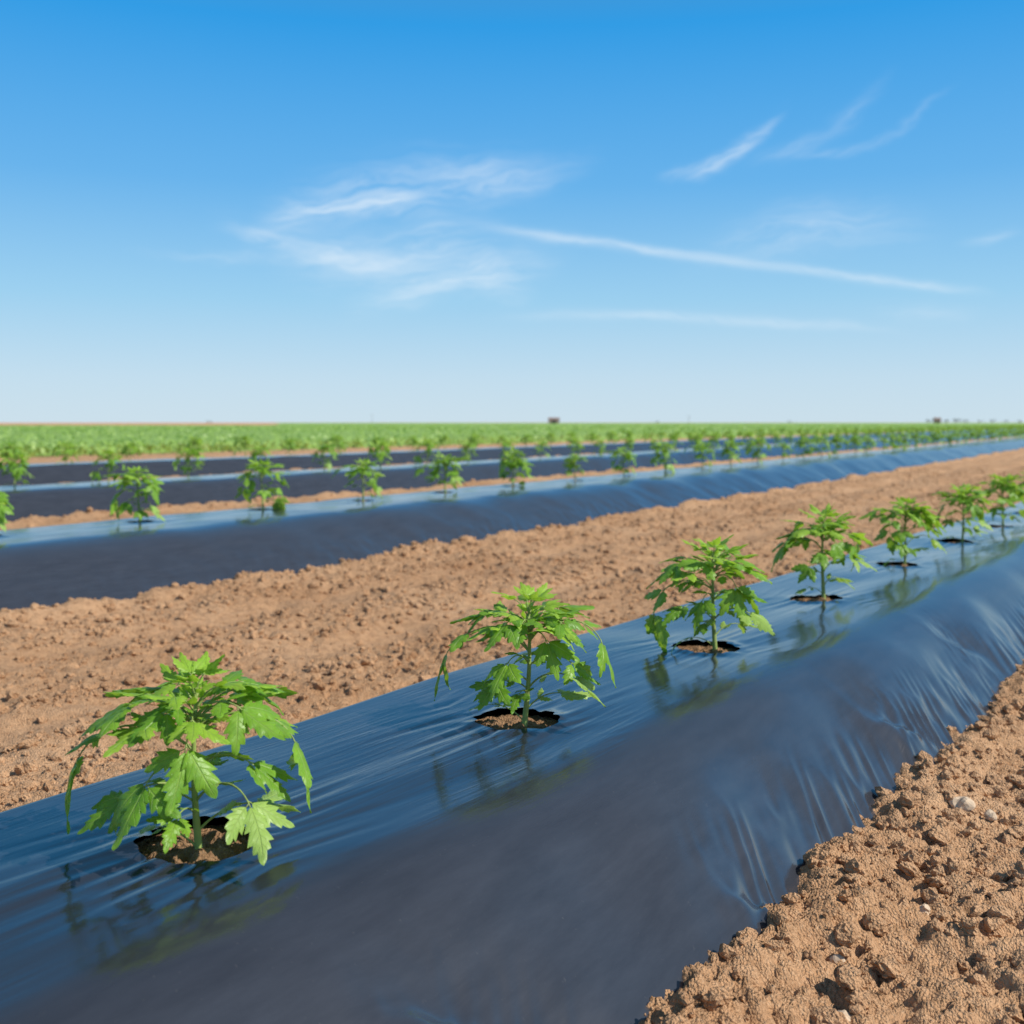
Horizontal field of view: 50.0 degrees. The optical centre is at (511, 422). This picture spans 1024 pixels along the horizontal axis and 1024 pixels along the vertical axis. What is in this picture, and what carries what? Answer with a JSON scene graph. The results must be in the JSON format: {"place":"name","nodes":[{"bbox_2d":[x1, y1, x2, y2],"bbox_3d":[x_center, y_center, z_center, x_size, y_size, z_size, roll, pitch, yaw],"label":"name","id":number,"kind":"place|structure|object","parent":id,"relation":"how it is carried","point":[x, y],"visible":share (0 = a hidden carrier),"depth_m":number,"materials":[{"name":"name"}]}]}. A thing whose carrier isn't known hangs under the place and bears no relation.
{"place":"outdoors","nodes":[
{"label":"outdoors","id":0,"kind":"place"},
{"bbox_2d":[0,423,1023,1023],"bbox_3d":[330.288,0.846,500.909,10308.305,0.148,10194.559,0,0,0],"label":"ground","id":1,"kind":"structure","parent":0,"point":[794,999],"depth_m":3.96,"materials":[{"name":"brown soil"}]},
{"bbox_2d":[0,428,1022,485],"bbox_3d":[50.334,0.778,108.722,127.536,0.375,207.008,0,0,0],"label":"mulched bed","id":2,"kind":"object","parent":1,"relation":"on","point":[51,473],"visible":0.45,"depth_m":19.37,"materials":[{"name":"black plastic"}]},
{"bbox_2d":[0,442,23,463],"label":"tomato plant","id":3,"kind":"object","parent":2,"relation":"on","point":[8,447],"visible":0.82,"depth_m":15.23,"materials":[{"name":"green plant"}]},
{"bbox_2d":[52,441,78,463],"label":"tomato plant","id":4,"kind":"object","parent":2,"relation":"on","point":[67,448],"visible":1,"depth_m":15.99,"materials":[{"name":"green plant"}]},
{"bbox_2d":[120,441,145,458],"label":"tomato plant","id":5,"kind":"object","parent":2,"relation":"on","point":[129,445],"visible":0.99,"depth_m":16.97,"materials":[{"name":"green plant"}]},
{"bbox_2d":[184,436,204,458],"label":"tomato plant","id":6,"kind":"object","parent":2,"relation":"on","point":[193,441],"visible":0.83,"depth_m":18.04,"materials":[{"name":"green plant"}]},
{"bbox_2d":[232,435,253,456],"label":"tomato plant","id":7,"kind":"object","parent":2,"relation":"on","point":[244,438],"visible":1,"depth_m":19.04,"materials":[{"name":"green plant"}]},
{"bbox_2d":[283,438,301,454],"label":"tomato plant","id":8,"kind":"object","parent":2,"relation":"on","point":[288,442],"visible":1,"depth_m":20.05,"materials":[{"name":"green plant"}]},
{"bbox_2d":[327,434,345,453],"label":"tomato plant","id":9,"kind":"object","parent":2,"relation":"on","point":[338,442],"visible":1,"depth_m":21.11,"materials":[{"name":"green plant"}]},
{"bbox_2d":[370,437,383,446],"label":"tomato plant","id":10,"kind":"object","parent":2,"relation":"on","point":[375,440],"visible":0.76,"depth_m":22.07,"materials":[{"name":"green plant"}]},
{"bbox_2d":[405,436,419,448],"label":"tomato plant","id":11,"kind":"object","parent":2,"relation":"on","point":[415,440],"visible":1,"depth_m":23.12,"materials":[{"name":"green plant"}]},
{"bbox_2d":[437,435,450,448],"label":"tomato plant","id":12,"kind":"object","parent":2,"relation":"on","point":[441,439],"visible":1,"depth_m":24.22,"materials":[{"name":"green plant"}]},
{"bbox_2d":[468,433,484,448],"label":"tomato plant","id":13,"kind":"object","parent":2,"relation":"on","point":[473,439],"visible":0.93,"depth_m":25.19,"materials":[{"name":"green plant"}]},
{"bbox_2d":[496,435,506,447],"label":"tomato plant","id":14,"kind":"object","parent":2,"relation":"on","point":[501,438],"visible":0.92,"depth_m":26.20,"materials":[{"name":"green plant"}]},
{"bbox_2d":[520,434,533,445],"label":"tomato plant","id":15,"kind":"object","parent":2,"relation":"on","point":[526,440],"visible":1,"depth_m":27.20,"materials":[{"name":"green plant"}]},
{"bbox_2d":[545,433,556,445],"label":"tomato plant","id":16,"kind":"object","parent":2,"relation":"on","point":[552,435],"visible":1,"depth_m":28.14,"materials":[{"name":"green plant"}]},
{"bbox_2d":[565,432,576,442],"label":"tomato plant","id":17,"kind":"object","parent":2,"relation":"on","point":[572,434],"visible":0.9,"depth_m":29.18,"materials":[{"name":"green plant"}]},
{"bbox_2d":[585,432,597,442],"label":"tomato plant","id":18,"kind":"object","parent":2,"relation":"on","point":[593,437],"visible":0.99,"depth_m":30.17,"materials":[{"name":"green plant"}]},
{"bbox_2d":[605,431,617,443],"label":"tomato plant","id":19,"kind":"object","parent":2,"relation":"on","point":[611,433],"visible":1,"depth_m":31.18,"materials":[{"name":"green plant"}]},
{"bbox_2d":[621,430,633,439],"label":"tomato plant","id":20,"kind":"object","parent":2,"relation":"on","point":[629,433],"visible":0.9,"depth_m":32.26,"materials":[{"name":"green plant"}]},
{"bbox_2d":[657,432,666,441],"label":"tomato plant","id":21,"kind":"object","parent":2,"relation":"on","point":[662,435],"visible":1,"depth_m":34.22,"materials":[{"name":"green plant"}]},
{"bbox_2d":[696,430,708,439],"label":"tomato plant","id":22,"kind":"object","parent":2,"relation":"on","point":[705,432],"visible":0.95,"depth_m":37.25,"materials":[{"name":"green plant"}]},
{"bbox_2d":[754,428,765,436],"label":"tomato plant","id":23,"kind":"object","parent":2,"relation":"on","point":[760,431],"visible":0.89,"depth_m":42.34,"materials":[{"name":"green plant"}]},
{"bbox_2d":[0,502,1023,1023],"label":"mulched bed","id":24,"kind":"object","parent":1,"relation":"on","point":[658,824],"visible":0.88,"depth_m":1.78,"materials":[{"name":"black plastic"}]},
{"bbox_2d":[65,651,312,865],"bbox_3d":[-0.450,0.485,1.538,0.356,0.325,0.296,0,0,0],"label":"tomato plant","id":25,"kind":"object","parent":24,"relation":"on","point":[192,765],"visible":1,"depth_m":1.48,"materials":[{"name":"green plant"}]},
{"bbox_2d":[434,582,615,726],"bbox_3d":[0.025,0.486,2.184,0.358,0.324,0.279,0,0,0],"label":"tomato plant","id":26,"kind":"object","parent":24,"relation":"on","point":[551,617],"visible":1,"depth_m":2.13,"materials":[{"name":"green plant"}]},
{"bbox_2d":[644,534,774,652],"bbox_3d":[0.513,0.471,2.894,0.329,0.358,0.308,0,0,0],"label":"tomato plant","id":27,"kind":"object","parent":24,"relation":"on","point":[738,597],"visible":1,"depth_m":2.83,"materials":[{"name":"green plant"}]},
{"bbox_2d":[771,503,876,599],"bbox_3d":[1.048,0.461,3.696,0.320,0.384,0.280,0,0,-26],"label":"tomato plant","id":28,"kind":"object","parent":24,"relation":"on","point":[828,528],"visible":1,"depth_m":3.67,"materials":[{"name":"green plant"}]},
{"bbox_2d":[859,497,946,565],"bbox_3d":[1.635,0.478,4.588,0.305,0.342,0.282,0,0,-40],"label":"tomato plant","id":29,"kind":"object","parent":24,"relation":"on","point":[918,514],"visible":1,"depth_m":4.56,"materials":[{"name":"green plant"}]},
{"bbox_2d":[931,483,992,541],"bbox_3d":[2.249,0.478,5.458,0.309,0.345,0.268,0,0,0],"label":"tomato plant","id":30,"kind":"object","parent":24,"relation":"on","point":[962,498],"visible":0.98,"depth_m":5.43,"materials":[{"name":"green plant"}]},
{"bbox_2d":[975,473,1023,525],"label":"tomato plant","id":31,"kind":"object","parent":24,"relation":"on","point":[1009,487],"visible":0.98,"depth_m":6.27,"materials":[{"name":"green plant"}]},
{"bbox_2d":[1012,472,1023,502],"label":"tomato plant","id":32,"kind":"object","parent":24,"relation":"on","point":[1021,486],"visible":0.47,"depth_m":7.16,"materials":[{"name":"green plant"}]},
{"bbox_2d":[0,437,1023,609],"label":"mulched bed","id":33,"kind":"object","parent":1,"relation":"on","point":[126,558],"visible":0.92,"depth_m":7.18,"materials":[{"name":"black plastic"}]},
{"bbox_2d":[0,491,13,531],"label":"tomato plant","id":34,"kind":"object","parent":33,"relation":"on","point":[5,508],"visible":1,"depth_m":5.70,"materials":[{"name":"green plant"}]},
{"bbox_2d":[106,466,164,521],"bbox_3d":[-2.274,0.457,6.628,0.325,0.387,0.403,0,0,-30],"label":"tomato plant","id":35,"kind":"object","parent":33,"relation":"on","point":[126,480],"visible":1,"depth_m":6.56,"materials":[{"name":"green plant"}]},
{"bbox_2d":[234,459,289,510],"bbox_3d":[-1.701,0.449,7.488,0.354,0.406,0.314,0,0,-45],"label":"tomato plant","id":36,"kind":"object","parent":33,"relation":"on","point":[278,503],"visible":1,"depth_m":7.46,"materials":[{"name":"green plant"}]},
{"bbox_2d":[332,458,384,500],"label":"tomato plant","id":37,"kind":"object","parent":33,"relation":"on","point":[363,468],"visible":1,"depth_m":8.38,"materials":[{"name":"green plant"}]},
{"bbox_2d":[414,452,471,492],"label":"tomato plant","id":38,"kind":"object","parent":33,"relation":"on","point":[445,462],"visible":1,"depth_m":9.30,"materials":[{"name":"green plant"}]},
{"bbox_2d":[498,448,536,485],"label":"tomato plant","id":39,"kind":"object","parent":33,"relation":"on","point":[511,462],"visible":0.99,"depth_m":10.23,"materials":[{"name":"green plant"}]},
{"bbox_2d":[562,454,587,479],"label":"tomato plant","id":40,"kind":"object","parent":33,"relation":"on","point":[573,461],"visible":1,"depth_m":11.33,"materials":[{"name":"green plant"}]},
{"bbox_2d":[607,447,636,474],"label":"tomato plant","id":41,"kind":"object","parent":33,"relation":"on","point":[628,456],"visible":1,"depth_m":12.29,"materials":[{"name":"green plant"}]},
{"bbox_2d":[650,441,680,472],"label":"tomato plant","id":42,"kind":"object","parent":33,"relation":"on","point":[665,453],"visible":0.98,"depth_m":13.26,"materials":[{"name":"green plant"}]},
{"bbox_2d":[683,441,714,467],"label":"tomato plant","id":43,"kind":"object","parent":33,"relation":"on","point":[701,448],"visible":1,"depth_m":14.28,"materials":[{"name":"green plant"}]},
{"bbox_2d":[709,440,747,464],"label":"tomato plant","id":44,"kind":"object","parent":33,"relation":"on","point":[727,451],"visible":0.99,"depth_m":15.24,"materials":[{"name":"green plant"}]},
{"bbox_2d":[742,437,771,462],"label":"tomato plant","id":45,"kind":"object","parent":33,"relation":"on","point":[754,444],"visible":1,"depth_m":16.22,"materials":[{"name":"green plant"}]},
{"bbox_2d":[774,442,795,460],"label":"tomato plant","id":46,"kind":"object","parent":33,"relation":"on","point":[783,446],"visible":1,"depth_m":17.20,"materials":[{"name":"green plant"}]},
{"bbox_2d":[793,436,817,458],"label":"tomato plant","id":47,"kind":"object","parent":33,"relation":"on","point":[801,443],"visible":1,"depth_m":18.12,"materials":[{"name":"green plant"}]},
{"bbox_2d":[810,435,831,456],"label":"tomato plant","id":48,"kind":"object","parent":33,"relation":"on","point":[820,442],"visible":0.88,"depth_m":18.99,"materials":[{"name":"green plant"}]},
{"bbox_2d":[829,435,849,454],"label":"tomato plant","id":49,"kind":"object","parent":33,"relation":"on","point":[837,440],"visible":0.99,"depth_m":19.94,"materials":[{"name":"green plant"}]},
{"bbox_2d":[844,435,863,453],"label":"tomato plant","id":50,"kind":"object","parent":33,"relation":"on","point":[854,440],"visible":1,"depth_m":20.86,"materials":[{"name":"green plant"}]},
{"bbox_2d":[859,436,877,452],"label":"tomato plant","id":51,"kind":"object","parent":33,"relation":"on","point":[867,446],"visible":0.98,"depth_m":21.83,"materials":[{"name":"green plant"}]},
{"bbox_2d":[877,438,892,450],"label":"tomato plant","id":52,"kind":"object","parent":33,"relation":"on","point":[883,440],"visible":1,"depth_m":22.80,"materials":[{"name":"green plant"}]},
{"bbox_2d":[884,433,901,449],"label":"tomato plant","id":53,"kind":"object","parent":33,"relation":"on","point":[896,439],"visible":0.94,"depth_m":23.75,"materials":[{"name":"green plant"}]},
{"bbox_2d":[898,433,911,448],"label":"tomato plant","id":54,"kind":"object","parent":33,"relation":"on","point":[904,441],"visible":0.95,"depth_m":24.80,"materials":[{"name":"green plant"}]},
{"bbox_2d":[909,433,924,447],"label":"tomato plant","id":55,"kind":"object","parent":33,"relation":"on","point":[916,440],"visible":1,"depth_m":25.77,"materials":[{"name":"green plant"}]},
{"bbox_2d":[918,434,932,446],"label":"tomato plant","id":56,"kind":"object","parent":33,"relation":"on","point":[928,440],"visible":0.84,"depth_m":26.73,"materials":[{"name":"green plant"}]},
{"bbox_2d":[929,431,943,445],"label":"tomato plant","id":57,"kind":"object","parent":33,"relation":"on","point":[932,435],"visible":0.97,"depth_m":27.63,"materials":[{"name":"green plant"}]},
{"bbox_2d":[935,434,948,444],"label":"tomato plant","id":58,"kind":"object","parent":33,"relation":"on","point":[945,436],"visible":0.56,"depth_m":28.59,"materials":[{"name":"green plant"}]},
{"bbox_2d":[946,433,957,443],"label":"tomato plant","id":59,"kind":"object","parent":33,"relation":"on","point":[949,438],"visible":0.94,"depth_m":29.54,"materials":[{"name":"green plant"}]},
{"bbox_2d":[951,432,963,443],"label":"tomato plant","id":60,"kind":"object","parent":33,"relation":"on","point":[958,437],"visible":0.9,"depth_m":30.53,"materials":[{"name":"green plant"}]},
{"bbox_2d":[959,432,970,442],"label":"tomato plant","id":61,"kind":"object","parent":33,"relation":"on","point":[965,434],"visible":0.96,"depth_m":31.44,"materials":[{"name":"green plant"}]},
{"bbox_2d":[966,431,977,440],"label":"tomato plant","id":62,"kind":"object","parent":33,"relation":"on","point":[972,434],"visible":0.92,"depth_m":32.40,"materials":[{"name":"green plant"}]},
{"bbox_2d":[974,429,984,441],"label":"tomato plant","id":63,"kind":"object","parent":33,"relation":"on","point":[977,432],"visible":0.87,"depth_m":33.35,"materials":[{"name":"green plant"}]},
{"bbox_2d":[984,430,995,439],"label":"tomato plant","id":64,"kind":"object","parent":33,"relation":"on","point":[989,433],"visible":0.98,"depth_m":35.33,"materials":[{"name":"green plant"}]},
{"bbox_2d":[0,423,1023,457],"bbox_3d":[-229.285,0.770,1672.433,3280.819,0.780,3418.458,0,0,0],"label":"crop field","id":65,"kind":"structure","parent":1,"relation":"on","point":[38,440],"depth_m":61.45,"materials":[{"name":"green plant"}]},
{"bbox_2d":[0,431,1023,521],"bbox_3d":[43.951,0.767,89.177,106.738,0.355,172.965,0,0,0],"label":"mulched bed","id":66,"kind":"object","parent":1,"relation":"on","point":[48,500],"visible":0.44,"depth_m":12.71,"materials":[{"name":"black plastic"}]},
{"bbox_2d":[0,452,33,487],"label":"tomato plant","id":67,"kind":"object","parent":66,"relation":"on","point":[11,463],"visible":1,"depth_m":10.04,"materials":[{"name":"green plant"}]},
{"bbox_2d":[90,450,126,482],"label":"tomato plant","id":68,"kind":"object","parent":66,"relation":"on","point":[110,463],"visible":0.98,"depth_m":10.95,"materials":[{"name":"green plant"}]},
{"bbox_2d":[173,447,205,477],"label":"tomato plant","id":69,"kind":"object","parent":66,"relation":"on","point":[194,453],"visible":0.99,"depth_m":11.83,"materials":[{"name":"green plant"}]},
{"bbox_2d":[248,445,273,473],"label":"tomato plant","id":70,"kind":"object","parent":66,"relation":"on","point":[255,454],"visible":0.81,"depth_m":12.74,"materials":[{"name":"green plant"}]},
{"bbox_2d":[311,443,337,470],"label":"tomato plant","id":71,"kind":"object","parent":66,"relation":"on","point":[327,464],"visible":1,"depth_m":13.63,"materials":[{"name":"green plant"}]},
{"bbox_2d":[368,440,392,466],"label":"tomato plant","id":72,"kind":"object","parent":66,"relation":"on","point":[380,455],"visible":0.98,"depth_m":14.63,"materials":[{"name":"green plant"}]},
{"bbox_2d":[413,439,440,464],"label":"tomato plant","id":73,"kind":"object","parent":66,"relation":"on","point":[426,444],"visible":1,"depth_m":15.56,"materials":[{"name":"green plant"}]},
{"bbox_2d":[458,442,477,461],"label":"tomato plant","id":74,"kind":"object","parent":66,"relation":"on","point":[469,445],"visible":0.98,"depth_m":16.47,"materials":[{"name":"green plant"}]},
{"bbox_2d":[499,440,515,457],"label":"tomato plant","id":75,"kind":"object","parent":66,"relation":"on","point":[507,443],"visible":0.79,"depth_m":17.38,"materials":[{"name":"green plant"}]},
{"bbox_2d":[532,441,550,457],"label":"tomato plant","id":76,"kind":"object","parent":66,"relation":"on","point":[541,444],"visible":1,"depth_m":18.31,"materials":[{"name":"green plant"}]},
{"bbox_2d":[565,438,584,454],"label":"tomato plant","id":77,"kind":"object","parent":66,"relation":"on","point":[579,445],"visible":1,"depth_m":19.26,"materials":[{"name":"green plant"}]},
{"bbox_2d":[593,440,606,454],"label":"tomato plant","id":78,"kind":"object","parent":66,"relation":"on","point":[601,450],"visible":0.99,"depth_m":20.21,"materials":[{"name":"green plant"}]},
{"bbox_2d":[618,437,634,451],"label":"tomato plant","id":79,"kind":"object","parent":66,"relation":"on","point":[628,442],"visible":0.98,"depth_m":21.17,"materials":[{"name":"green plant"}]},
{"bbox_2d":[649,438,660,451],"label":"tomato plant","id":80,"kind":"object","parent":66,"relation":"on","point":[652,442],"visible":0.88,"depth_m":22.16,"materials":[{"name":"green plant"}]},
{"bbox_2d":[667,434,683,450],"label":"tomato plant","id":81,"kind":"object","parent":66,"relation":"on","point":[674,438],"visible":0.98,"depth_m":23.04,"materials":[{"name":"green plant"}]},
{"bbox_2d":[689,433,703,444],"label":"tomato plant","id":82,"kind":"object","parent":66,"relation":"on","point":[699,439],"visible":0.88,"depth_m":24.04,"materials":[{"name":"green plant"}]},
{"bbox_2d":[708,433,721,448],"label":"tomato plant","id":83,"kind":"object","parent":66,"relation":"on","point":[715,439],"visible":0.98,"depth_m":25.12,"materials":[{"name":"green plant"}]},
{"bbox_2d":[721,434,735,443],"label":"tomato plant","id":84,"kind":"object","parent":66,"relation":"on","point":[730,436],"visible":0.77,"depth_m":26.06,"materials":[{"name":"green plant"}]},
{"bbox_2d":[741,431,753,444],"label":"tomato plant","id":85,"kind":"object","parent":66,"relation":"on","point":[747,435],"visible":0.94,"depth_m":26.99,"materials":[{"name":"green plant"}]},
{"bbox_2d":[756,433,767,444],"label":"tomato plant","id":86,"kind":"object","parent":66,"relation":"on","point":[762,435],"visible":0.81,"depth_m":27.98,"materials":[{"name":"green plant"}]},
{"bbox_2d":[771,434,783,443],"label":"tomato plant","id":87,"kind":"object","parent":66,"relation":"on","point":[776,435],"visible":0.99,"depth_m":28.87,"materials":[{"name":"green plant"}]},
{"bbox_2d":[784,434,794,444],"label":"tomato plant","id":88,"kind":"object","parent":66,"relation":"on","point":[789,438],"visible":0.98,"depth_m":29.83,"materials":[{"name":"green plant"}]},
{"bbox_2d":[799,433,812,439],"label":"tomato plant","id":89,"kind":"object","parent":66,"relation":"on","point":[801,435],"visible":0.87,"depth_m":30.82,"materials":[{"name":"green plant"}]},
{"bbox_2d":[819,431,828,441],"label":"tomato plant","id":90,"kind":"object","parent":66,"relation":"on","point":[825,433],"visible":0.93,"depth_m":32.87,"materials":[{"name":"green plant"}]},
{"bbox_2d":[842,430,852,440],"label":"tomato plant","id":91,"kind":"object","parent":66,"relation":"on","point":[846,434],"visible":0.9,"depth_m":34.86,"materials":[{"name":"green plant"}]},
{"bbox_2d":[858,429,868,438],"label":"tomato plant","id":92,"kind":"object","parent":66,"relation":"on","point":[866,433],"visible":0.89,"depth_m":36.76,"materials":[{"name":"green plant"}]},
{"bbox_2d":[873,429,882,437],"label":"tomato plant","id":93,"kind":"object","parent":66,"relation":"on","point":[878,434],"visible":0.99,"depth_m":38.57,"materials":[{"name":"green plant"}]},
{"bbox_2d":[548,418,559,423],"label":"farm shed","id":94,"kind":"structure","parent":1,"relation":"on","point":[553,420],"depth_m":618.20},
{"bbox_2d":[830,954,844,963],"bbox_3d":[0.513,0.849,1.731,0.024,0.020,0.020,-6,-13,13],"label":"stone","id":95,"kind":"object","parent":1,"relation":"on","point":[836,958],"visible":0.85,"depth_m":1.73,"materials":[{"name":"beige stone"}]},
{"bbox_2d":[838,1010,850,1021],"bbox_3d":[0.474,0.855,1.573,0.032,0.027,0.026,0,0,-37],"label":"stone","id":96,"kind":"object","parent":1,"relation":"on","point":[847,1015],"visible":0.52,"depth_m":1.57,"materials":[{"name":"beige stone"}]},
{"bbox_2d":[919,904,930,914],"bbox_3d":[0.716,0.846,1.903,0.019,0.021,0.020,0,0,6],"label":"stone","id":97,"kind":"object","parent":1,"relation":"on","point":[924,908],"visible":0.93,"depth_m":1.90,"materials":[{"name":"beige stone"}]},
{"bbox_2d":[933,418,941,422],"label":"farm shed","id":98,"kind":"structure","parent":1,"relation":"on","point":[936,420],"depth_m":758.65,"materials":[{"name":"grey"}]},
{"bbox_2d":[948,796,975,811],"bbox_3d":[0.987,0.840,2.408,0.058,0.039,0.042,-8,-16,40],"label":"stone","id":99,"kind":"object","parent":1,"relation":"on","point":[964,803],"visible":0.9,"depth_m":2.40,"materials":[{"name":"beige stone"}]},
{"bbox_2d":[984,809,996,820],"bbox_3d":[1.033,0.849,2.369,0.027,0.025,0.026,0,0,34],"label":"stone","id":100,"kind":"object","parent":1,"relation":"on","point":[990,815],"visible":1,"depth_m":2.36,"materials":[{"name":"beige stone"}]},
{"bbox_2d":[0,0,1023,422],"label":"sky","id":101,"kind":"structure","parent":0,"point":[217,211],"materials":[{"name":"blue"}]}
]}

